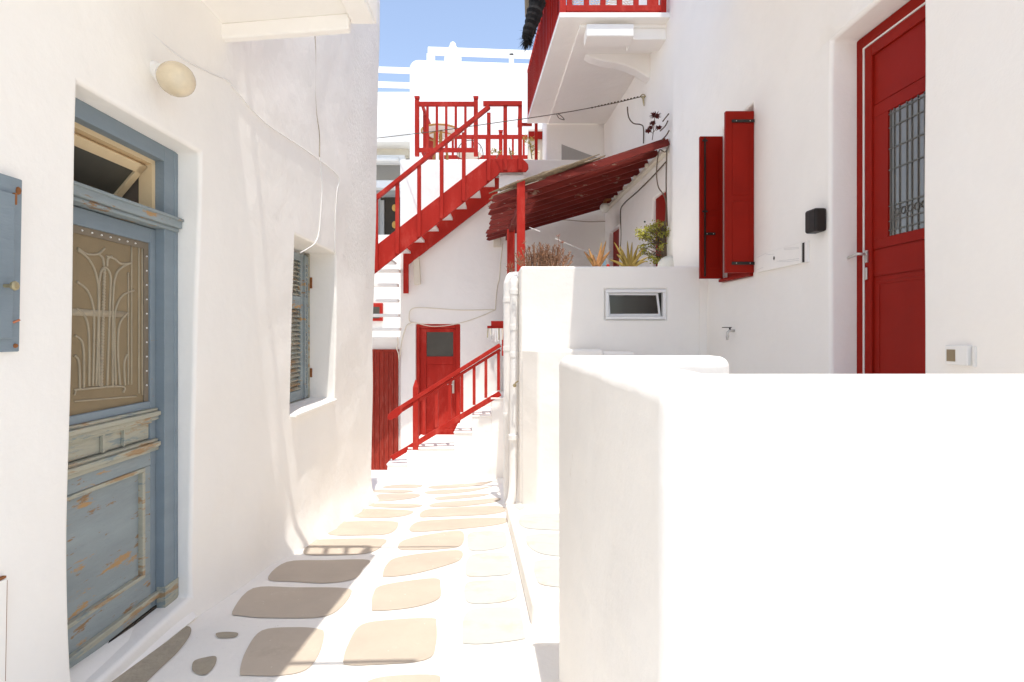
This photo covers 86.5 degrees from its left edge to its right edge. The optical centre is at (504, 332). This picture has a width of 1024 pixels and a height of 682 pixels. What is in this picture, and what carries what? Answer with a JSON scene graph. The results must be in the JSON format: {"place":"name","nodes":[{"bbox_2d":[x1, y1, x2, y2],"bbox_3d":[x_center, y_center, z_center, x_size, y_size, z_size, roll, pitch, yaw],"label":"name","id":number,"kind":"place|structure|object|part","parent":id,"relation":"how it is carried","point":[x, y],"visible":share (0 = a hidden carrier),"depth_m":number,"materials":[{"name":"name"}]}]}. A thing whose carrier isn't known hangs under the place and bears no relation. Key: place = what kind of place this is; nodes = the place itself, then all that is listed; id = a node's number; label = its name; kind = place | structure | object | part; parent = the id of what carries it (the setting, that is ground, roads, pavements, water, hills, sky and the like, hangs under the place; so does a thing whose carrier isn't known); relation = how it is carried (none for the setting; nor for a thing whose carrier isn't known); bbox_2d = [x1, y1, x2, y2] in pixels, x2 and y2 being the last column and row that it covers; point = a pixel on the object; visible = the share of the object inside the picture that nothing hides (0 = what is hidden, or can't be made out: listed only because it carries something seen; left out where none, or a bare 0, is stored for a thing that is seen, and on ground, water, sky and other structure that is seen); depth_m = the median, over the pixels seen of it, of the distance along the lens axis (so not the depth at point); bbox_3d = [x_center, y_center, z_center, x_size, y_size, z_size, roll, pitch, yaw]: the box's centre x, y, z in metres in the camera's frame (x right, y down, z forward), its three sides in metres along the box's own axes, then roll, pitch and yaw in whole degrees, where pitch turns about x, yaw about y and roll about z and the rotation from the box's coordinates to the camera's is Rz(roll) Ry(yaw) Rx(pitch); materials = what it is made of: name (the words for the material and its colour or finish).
{"place":"outdoors","nodes":[
{"label":"outdoors","id":0,"kind":"place"},
{"bbox_2d":[147,470,558,681],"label":"street","id":1,"kind":"structure","parent":0,"point":[450,607],"depth_m":3.07,"materials":[{"name":"white paint"}]},
{"bbox_2d":[0,0,379,681],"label":"house","id":2,"kind":"structure","parent":1,"relation":"on","point":[186,386],"depth_m":2.95,"materials":[{"name":"white paint"}]},
{"bbox_2d":[0,576,7,681],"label":"utility hatch","id":3,"kind":"object","parent":2,"relation":"attached to","point":[3,607],"visible":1,"depth_m":1.87,"materials":[{"name":"white paint"}]},
{"bbox_2d":[0,578,6,681],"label":"hatch door","id":4,"kind":"structure","parent":3,"relation":"in","point":[3,583],"depth_m":1.87,"materials":[{"name":"white paint"}]},
{"bbox_2d":[0,173,21,351],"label":"meter cabinet","id":5,"kind":"object","parent":2,"relation":"attached to","point":[10,221],"visible":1,"depth_m":1.85,"materials":[{"name":"blue paint"}]},
{"bbox_3d":[-1.689,-0.227,1.599,0.019,0.495,0.538,0,0,0],"label":"cabinet door","id":6,"kind":"part","parent":5,"relation":"part of","materials":[{"name":"blue paint"}]},
{"bbox_2d":[66,206,160,668],"bbox_3d":[-1.877,0.453,2.545,0.080,2.005,0.733,0,0,0],"label":"door leaf","id":7,"kind":"structure","parent":2,"relation":"in","point":[111,522],"depth_m":2.59,"materials":[{"name":"blue paint"}]},
{"bbox_2d":[150,60,195,96],"bbox_3d":[-1.606,-1.233,2.608,0.262,0.216,0.157,0,0,23],"label":"wall lamp","id":8,"kind":"object","parent":2,"relation":"attached to","point":[175,78],"visible":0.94,"depth_m":2.54,"materials":[{"name":"beige glass"}]},
{"bbox_2d":[152,33,339,252],"bbox_3d":[-1.692,-1.195,3.910,0.022,0.799,3.261,0,0,0],"label":"cable","id":9,"kind":"object","parent":2,"relation":"attached to","point":[259,117],"visible":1,"depth_m":3.66,"materials":[{"name":"white plastic"}]},
{"bbox_2d":[304,254,309,397],"bbox_3d":[-1.997,-0.070,5.492,0.045,1.450,0.035,0,0,0],"label":"window frame","id":10,"kind":"structure","parent":2,"relation":"in","point":[308,255],"depth_m":5.48,"materials":[{"name":"blue wood"}]},
{"bbox_2d":[300,157,321,252],"bbox_3d":[-1.697,-1.129,4.776,0.022,0.934,0.501,0,0,2],"label":"cable","id":11,"kind":"object","parent":2,"relation":"attached to","point":[320,210],"visible":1,"depth_m":4.99,"materials":[{"name":"white plastic"}]},
{"bbox_2d":[315,37,319,156],"bbox_3d":[-1.677,-2.115,4.856,0.014,1.042,0.187,0,0,-5],"label":"cable","id":12,"kind":"object","parent":2,"relation":"attached to","point":[316,111],"visible":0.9,"depth_m":4.90,"materials":[{"name":"white plastic"}]},
{"bbox_2d":[112,481,524,681],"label":"paving stones","id":13,"kind":"object","parent":1,"relation":"on","point":[280,651],"visible":0.99,"depth_m":3.36,"materials":[{"name":"beige stone"}]},
{"bbox_2d":[372,235,399,336],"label":"staircase","id":14,"kind":"structure","parent":1,"relation":"on","point":[386,308],"depth_m":12.60,"materials":[{"name":"white paint"}]},
{"bbox_2d":[373,303,382,320],"bbox_3d":[-2.999,-0.479,12.560,0.353,0.413,0.080,0,0,0],"label":"window frame","id":15,"kind":"structure","parent":14,"relation":"in","point":[377,307],"depth_m":12.53,"materials":[{"name":"red paint"}]},
{"bbox_2d":[387,391,502,477],"bbox_3d":[-1.014,2.071,10.255,2.151,1.857,1.430,0,0,0],"label":"masonry stair","id":16,"kind":"object","parent":1,"relation":"on","point":[473,448],"visible":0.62,"depth_m":9.60,"materials":[{"name":"white paint"}]},
{"bbox_2d":[387,344,500,459],"bbox_3d":[-1.069,1.222,9.624,2.011,2.066,0.112,0,0,0],"label":"stair railing","id":17,"kind":"object","parent":16,"relation":"on","point":[414,403],"visible":1,"depth_m":9.60,"materials":[{"name":"red paint"}]},
{"bbox_2d":[371,123,604,469],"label":"end house","id":18,"kind":"structure","parent":1,"relation":"on","point":[451,305],"depth_m":11.00,"materials":[{"name":"white paint"}]},
{"bbox_2d":[371,349,398,469],"bbox_3d":[-2.482,1.603,10.987,0.670,2.539,0.065,0,0,0],"label":"plank door","id":19,"kind":"structure","parent":18,"relation":"in","point":[385,361],"depth_m":10.97,"materials":[{"name":"red wood"}]},
{"bbox_2d":[372,269,400,330],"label":"slab steps","id":20,"kind":"structure","parent":18,"relation":"attached to","point":[387,300],"depth_m":10.63,"materials":[{"name":"white paint"}]},
{"bbox_2d":[421,107,435,159],"bbox_3d":[-1.692,-4.194,12.300,0.063,1.006,2.200,0,0,1],"label":"terrace railing","id":21,"kind":"object","parent":18,"relation":"on","point":[424,130],"visible":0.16,"depth_m":11.49,"materials":[{"name":"red paint"}]},
{"bbox_2d":[420,328,455,434],"bbox_3d":[-1.365,0.993,11.081,0.734,2.174,0.119,0,0,0],"label":"door leaf","id":22,"kind":"structure","parent":18,"relation":"in","point":[437,345],"depth_m":11.11,"materials":[{"name":"red paint"}]},
{"bbox_2d":[420,123,459,159],"bbox_3d":[-1.421,-3.978,12.000,0.883,0.958,0.883,0,0,0],"label":"round table","id":23,"kind":"object","parent":18,"relation":"on","point":[441,134],"visible":0.46,"depth_m":11.89,"materials":[{"name":"yellow wicker"}]},
{"bbox_2d":[414,96,478,156],"bbox_3d":[-1.194,-4.209,11.100,1.306,1.216,0.080,0,0,0],"label":"terrace railing","id":24,"kind":"object","parent":18,"relation":"on","point":[446,105],"visible":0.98,"depth_m":11.07,"materials":[{"name":"red paint"}]},
{"bbox_2d":[375,101,528,292],"bbox_3d":[-1.029,-2.523,10.459,2.922,3.466,1.082,0,0,0],"label":"wooden stair","id":25,"kind":"object","parent":18,"relation":"attached to","point":[440,217],"visible":0.84,"depth_m":10.00,"materials":[{"name":"red paint"}]},
{"bbox_2d":[456,140,483,159],"bbox_3d":[-0.794,-3.939,12.100,0.618,0.880,0.560,0,0,0],"label":"wire chair","id":26,"kind":"object","parent":18,"relation":"on","point":[469,155],"visible":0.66,"depth_m":12.17,"materials":[{"name":"metal"}]},
{"bbox_2d":[444,130,527,158],"bbox_3d":[-0.235,-4.366,12.750,2.387,0.750,0.080,0,0,0],"label":"terrace railing","id":27,"kind":"object","parent":18,"relation":"on","point":[500,138],"visible":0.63,"depth_m":12.72,"materials":[{"name":"red paint"}]},
{"bbox_2d":[491,134,538,158],"bbox_3d":[0.217,-4.061,11.896,1.107,0.530,0.170,0,0,0],"label":"potted plant","id":28,"kind":"object","parent":18,"relation":"on","point":[531,139],"visible":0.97,"depth_m":11.89,"materials":[{"name":"yellow plant"}]},
{"bbox_2d":[522,123,531,125],"bbox_3d":[0.439,-4.287,11.210,0.233,0.045,0.080,0,0,0],"label":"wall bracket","id":29,"kind":"object","parent":18,"relation":"attached to","point":[526,124],"depth_m":11.17,"materials":[{"name":"metal"}]},
{"bbox_2d":[528,129,542,159],"bbox_3d":[0.756,-3.934,12.315,0.478,1.268,0.370,0,0,0],"label":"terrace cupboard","id":30,"kind":"object","parent":18,"relation":"on","point":[531,132],"visible":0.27,"depth_m":12.20,"materials":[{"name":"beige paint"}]},
{"bbox_2d":[535,123,537,159],"bbox_3d":[0.646,-3.908,11.300,0.063,0.916,0.060,0,0,0],"label":"red post","id":31,"kind":"object","parent":18,"relation":"on","point":[536,141],"visible":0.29,"depth_m":11.27,"materials":[{"name":"red wood"}]},
{"bbox_2d":[527,0,672,265],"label":"building","id":32,"kind":"structure","parent":1,"relation":"on","point":[586,55],"depth_m":8.30,"materials":[{"name":"white paint"}]},
{"bbox_2d":[379,94,645,137],"bbox_3d":[-0.180,-3.751,9.806,5.646,0.522,0.178,0,0,31],"label":"clothesline","id":33,"kind":"object","parent":32,"relation":"attached to","point":[642,97],"visible":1,"depth_m":9.20,"materials":[{"name":"rubber"}]},
{"bbox_2d":[518,0,545,49],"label":"reed bundle","id":34,"kind":"object","parent":32,"relation":"hanging from","point":[534,12],"visible":1,"depth_m":8.52,"materials":[{"name":"plant"}]},
{"bbox_2d":[568,220,604,221],"bbox_3d":[1.445,-2.252,10.950,1.314,0.054,0.015,0,0,0],"label":"cable","id":35,"kind":"object","parent":32,"relation":"attached to","point":[586,221],"visible":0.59,"depth_m":10.94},
{"bbox_2d":[599,0,632,4],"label":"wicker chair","id":36,"kind":"object","parent":32,"relation":"on","point":[610,2],"visible":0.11,"depth_m":7.77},
{"bbox_2d":[613,229,618,265],"bbox_3d":[2.150,-1.325,10.250,0.050,1.250,0.703,0,0,-3],"label":"door","id":37,"kind":"structure","parent":32,"relation":"in","point":[616,234],"depth_m":10.42,"materials":[{"name":"red wood"}]},
{"bbox_2d":[627,107,643,143],"bbox_3d":[2.014,-3.206,8.400,0.269,0.565,0.017,0,0,0],"label":"cable","id":38,"kind":"object","parent":32,"relation":"attached to","point":[636,124],"visible":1,"depth_m":8.39,"materials":[{"name":"plastic"}]},
{"bbox_2d":[617,161,665,257],"bbox_3d":[2.129,-1.859,8.699,0.020,0.981,2.520,0,0,-3],"label":"cable","id":39,"kind":"object","parent":32,"relation":"attached to","point":[633,195],"visible":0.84,"depth_m":8.98,"materials":[{"name":"plastic"}]},
{"bbox_2d":[656,192,666,265],"bbox_3d":[2.268,-0.940,7.775,0.050,2.080,0.553,0,0,-3],"label":"door","id":40,"kind":"structure","parent":32,"relation":"in","point":[660,201],"depth_m":7.84,"materials":[{"name":"red wood"}]},
{"bbox_2d":[656,113,669,225],"bbox_3d":[2.110,-2.180,7.280,0.185,1.508,0.018,0,0,0],"label":"dry vine","id":41,"kind":"object","parent":32,"relation":"hanging from","point":[666,210],"visible":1,"depth_m":7.27,"materials":[{"name":"brown plant"}]},
{"bbox_2d":[515,266,707,503],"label":"terrace wall","id":42,"kind":"structure","parent":1,"relation":"on","point":[649,310],"depth_m":6.00,"materials":[{"name":"white paint"}]},
{"bbox_2d":[487,321,502,355],"bbox_3d":[-0.159,0.100,9.605,0.318,0.614,0.109,0,0,0],"label":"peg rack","id":43,"kind":"object","parent":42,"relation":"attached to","point":[497,324],"visible":0.87,"depth_m":9.57,"materials":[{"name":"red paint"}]},
{"bbox_2d":[503,271,516,502],"bbox_3d":[0.076,0.705,6.986,0.229,2.990,0.113,0,0,-38],"label":"drainpipe","id":44,"kind":"object","parent":42,"relation":"attached to","point":[506,368],"visible":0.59,"depth_m":6.91,"materials":[{"name":"white plastic"}]},
{"bbox_2d":[504,262,518,271],"bbox_3d":[0.085,-0.823,6.964,0.215,0.218,0.095,0,0,0],"label":"spiky plant","id":45,"kind":"object","parent":42,"relation":"on","point":[510,269],"visible":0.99,"depth_m":6.99,"materials":[{"name":"brown plant"}]},
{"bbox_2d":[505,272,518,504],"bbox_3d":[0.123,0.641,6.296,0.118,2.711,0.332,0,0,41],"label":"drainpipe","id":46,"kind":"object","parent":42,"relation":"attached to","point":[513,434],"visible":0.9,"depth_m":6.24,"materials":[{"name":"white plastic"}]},
{"bbox_2d":[514,234,573,266],"bbox_3d":[0.436,-0.940,6.220,0.690,0.417,0.427,0,0,0],"label":"dry succulent","id":47,"kind":"object","parent":42,"relation":"on","point":[543,257],"visible":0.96,"depth_m":6.13,"materials":[{"name":"brown plant"}]},
{"bbox_2d":[486,138,669,273],"bbox_3d":[0.926,-1.686,9.029,2.590,1.902,3.587,0,0,0],"label":"pergola","id":48,"kind":"object","parent":42,"relation":"on","point":[557,194],"visible":0.96,"depth_m":8.19,"materials":[{"name":"red paint"}]},
{"bbox_2d":[529,227,612,257],"bbox_3d":[1.238,-1.374,8.581,0.254,0.169,2.811,0,0,35],"label":"washing line","id":49,"kind":"object","parent":48,"relation":"attached to","point":[571,245],"visible":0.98,"depth_m":8.20,"materials":[{"name":"white fabric"}]},
{"bbox_2d":[600,198,611,212],"bbox_3d":[1.821,-2.318,9.905,0.196,0.269,0.178,0,0,-38],"label":"pergola lamp","id":50,"kind":"object","parent":48,"relation":"hanging from","point":[604,207],"visible":1,"depth_m":9.85,"materials":[{"name":"white glass"}]},
{"bbox_2d":[646,111,662,139],"bbox_3d":[2.021,-2.818,7.395,0.245,0.391,0.169,0,0,0],"label":"aeonium plant","id":51,"kind":"object","parent":48,"relation":"on","point":[654,116],"visible":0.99,"depth_m":7.40,"materials":[{"name":"brown plant"}]},
{"bbox_2d":[584,241,609,265],"bbox_3d":[1.038,-0.880,6.174,0.310,0.328,0.140,0,0,0],"label":"aloe plant","id":52,"kind":"object","parent":42,"relation":"on","point":[600,260],"visible":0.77,"depth_m":6.18,"materials":[{"name":"orange plant"}]},
{"bbox_2d":[610,241,647,265],"bbox_3d":[1.417,-0.881,6.225,0.478,0.337,0.136,0,0,0],"label":"aloe plant","id":53,"kind":"object","parent":42,"relation":"on","point":[629,260],"visible":0.81,"depth_m":6.23,"materials":[{"name":"green plant"}]},
{"bbox_2d":[605,289,665,319],"bbox_3d":[1.440,-0.312,6.035,0.668,0.332,0.100,0,0,0],"label":"window frame","id":54,"kind":"structure","parent":42,"relation":"in","point":[620,304],"depth_m":6.07,"materials":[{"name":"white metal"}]},
{"bbox_2d":[635,219,670,263],"bbox_3d":[2.157,-1.161,7.480,0.792,0.863,0.440,0,0,0],"label":"jade bush","id":55,"kind":"object","parent":42,"relation":"on","point":[662,243],"visible":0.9,"depth_m":7.44,"materials":[{"name":"green plant"}]},
{"bbox_2d":[658,256,673,265],"bbox_3d":[2.160,-0.872,7.200,0.290,0.275,0.290,0,0,0],"label":"round pot","id":56,"kind":"object","parent":42,"relation":"on","point":[666,261],"visible":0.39,"depth_m":7.10,"materials":[{"name":"white ceramic"}]},
{"bbox_2d":[559,355,1023,681],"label":"garden wall","id":57,"kind":"structure","parent":1,"relation":"on","point":[718,522],"depth_m":1.02,"materials":[{"name":"white paint"}]},
{"bbox_2d":[673,0,1023,373],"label":"house","id":58,"kind":"structure","parent":1,"relation":"on","point":[888,135],"depth_m":3.89,"materials":[{"name":"white paint"}]},
{"bbox_2d":[722,327,734,339],"bbox_3d":[2.204,0.007,5.370,0.120,0.126,0.032,0,0,0],"label":"water tap","id":59,"kind":"object","parent":58,"relation":"attached to","point":[728,331],"visible":1,"depth_m":5.36,"materials":[{"name":"metal"}]},
{"bbox_2d":[757,241,809,272],"bbox_3d":[2.293,-0.620,4.522,0.036,0.160,0.757,0,0,-3],"label":"letter box","id":60,"kind":"object","parent":58,"relation":"attached to","point":[794,254],"visible":1,"depth_m":4.45,"materials":[{"name":"white paint"}]},
{"bbox_2d":[805,208,825,233],"bbox_3d":[2.277,-0.820,3.993,0.098,0.170,0.135,0,0,0],"label":"wall lamp","id":61,"kind":"object","parent":58,"relation":"attached to","point":[815,220],"visible":1,"depth_m":3.94,"materials":[{"name":"black plastic"}]},
{"bbox_2d":[847,5,925,373],"bbox_3d":[2.553,-0.772,3.541,0.113,2.444,0.794,0,0,-9],"label":"door leaf","id":62,"kind":"structure","parent":58,"relation":"in","point":[895,63],"depth_m":3.56,"materials":[{"name":"red wood"}]},
{"bbox_2d":[945,345,976,366],"bbox_3d":[2.362,0.119,2.822,0.038,0.106,0.156,0,0,-3],"label":"switch box","id":63,"kind":"object","parent":58,"relation":"attached to","point":[964,355],"visible":1,"depth_m":2.80,"materials":[{"name":"white plastic"}]},
{"bbox_2d":[376,92,409,234],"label":"porch house","id":64,"kind":"structure","parent":0,"point":[393,114],"depth_m":16.50,"materials":[{"name":"white paint"}]},
{"bbox_2d":[380,197,394,234],"bbox_3d":[-3.536,-3.548,16.739,0.637,1.287,0.422,0,0,0],"label":"doorway","id":65,"kind":"structure","parent":64,"relation":"in","point":[387,204],"depth_m":16.85,"materials":[{"name":"grey paint"}]},
{"bbox_2d":[378,66,409,88],"bbox_3d":[-3.735,-7.363,16.000,1.945,0.926,0.120,0,0,0],"label":"roof railing","id":66,"kind":"object","parent":64,"relation":"on","point":[399,70],"visible":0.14,"depth_m":15.94,"materials":[{"name":"white paint"}]},
{"bbox_2d":[410,60,541,159],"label":"house","id":67,"kind":"structure","parent":0,"point":[445,81],"depth_m":14.20,"materials":[{"name":"white paint"}]},
{"bbox_2d":[444,42,460,60],"bbox_3d":[-1.382,-7.348,14.420,0.460,0.690,0.460,0,0,0],"label":"chimney","id":68,"kind":"object","parent":67,"relation":"on","point":[452,53],"visible":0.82,"depth_m":14.24,"materials":[{"name":"white paint"}]},
{"bbox_2d":[427,47,531,62],"bbox_3d":[-0.458,-7.256,14.500,3.241,0.667,0.160,0,0,0],"label":"roof railing","id":69,"kind":"object","parent":67,"relation":"on","point":[511,55],"visible":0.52,"depth_m":14.42,"materials":[{"name":"white paint"}]},
{"bbox_2d":[378,0,608,91],"label":"sky","id":70,"kind":"structure","parent":0,"point":[408,28],"materials":[{"name":"blue"}]},
{"bbox_2d":[448,646,558,681],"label":"path","id":71,"kind":"structure","parent":0,"point":[504,663],"depth_m":2.45,"materials":[{"name":"white paint"}]},
{"bbox_2d":[506,504,558,625],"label":"pavement","id":72,"kind":"structure","parent":0,"point":[542,601],"depth_m":3.51,"materials":[{"name":"white paint"}]},
{"bbox_2d":[514,503,558,586],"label":"pavement stones","id":73,"kind":"object","parent":72,"relation":"on","point":[546,571],"visible":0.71,"depth_m":4.16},
{"bbox_2d":[522,349,633,507],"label":"parapet","id":74,"kind":"structure","parent":72,"relation":"on","point":[540,428],"depth_m":5.72,"materials":[{"name":"white paint"}]},
{"bbox_2d":[566,0,599,4],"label":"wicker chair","id":75,"kind":"object","parent":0,"point":[573,3],"visible":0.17,"depth_m":7.73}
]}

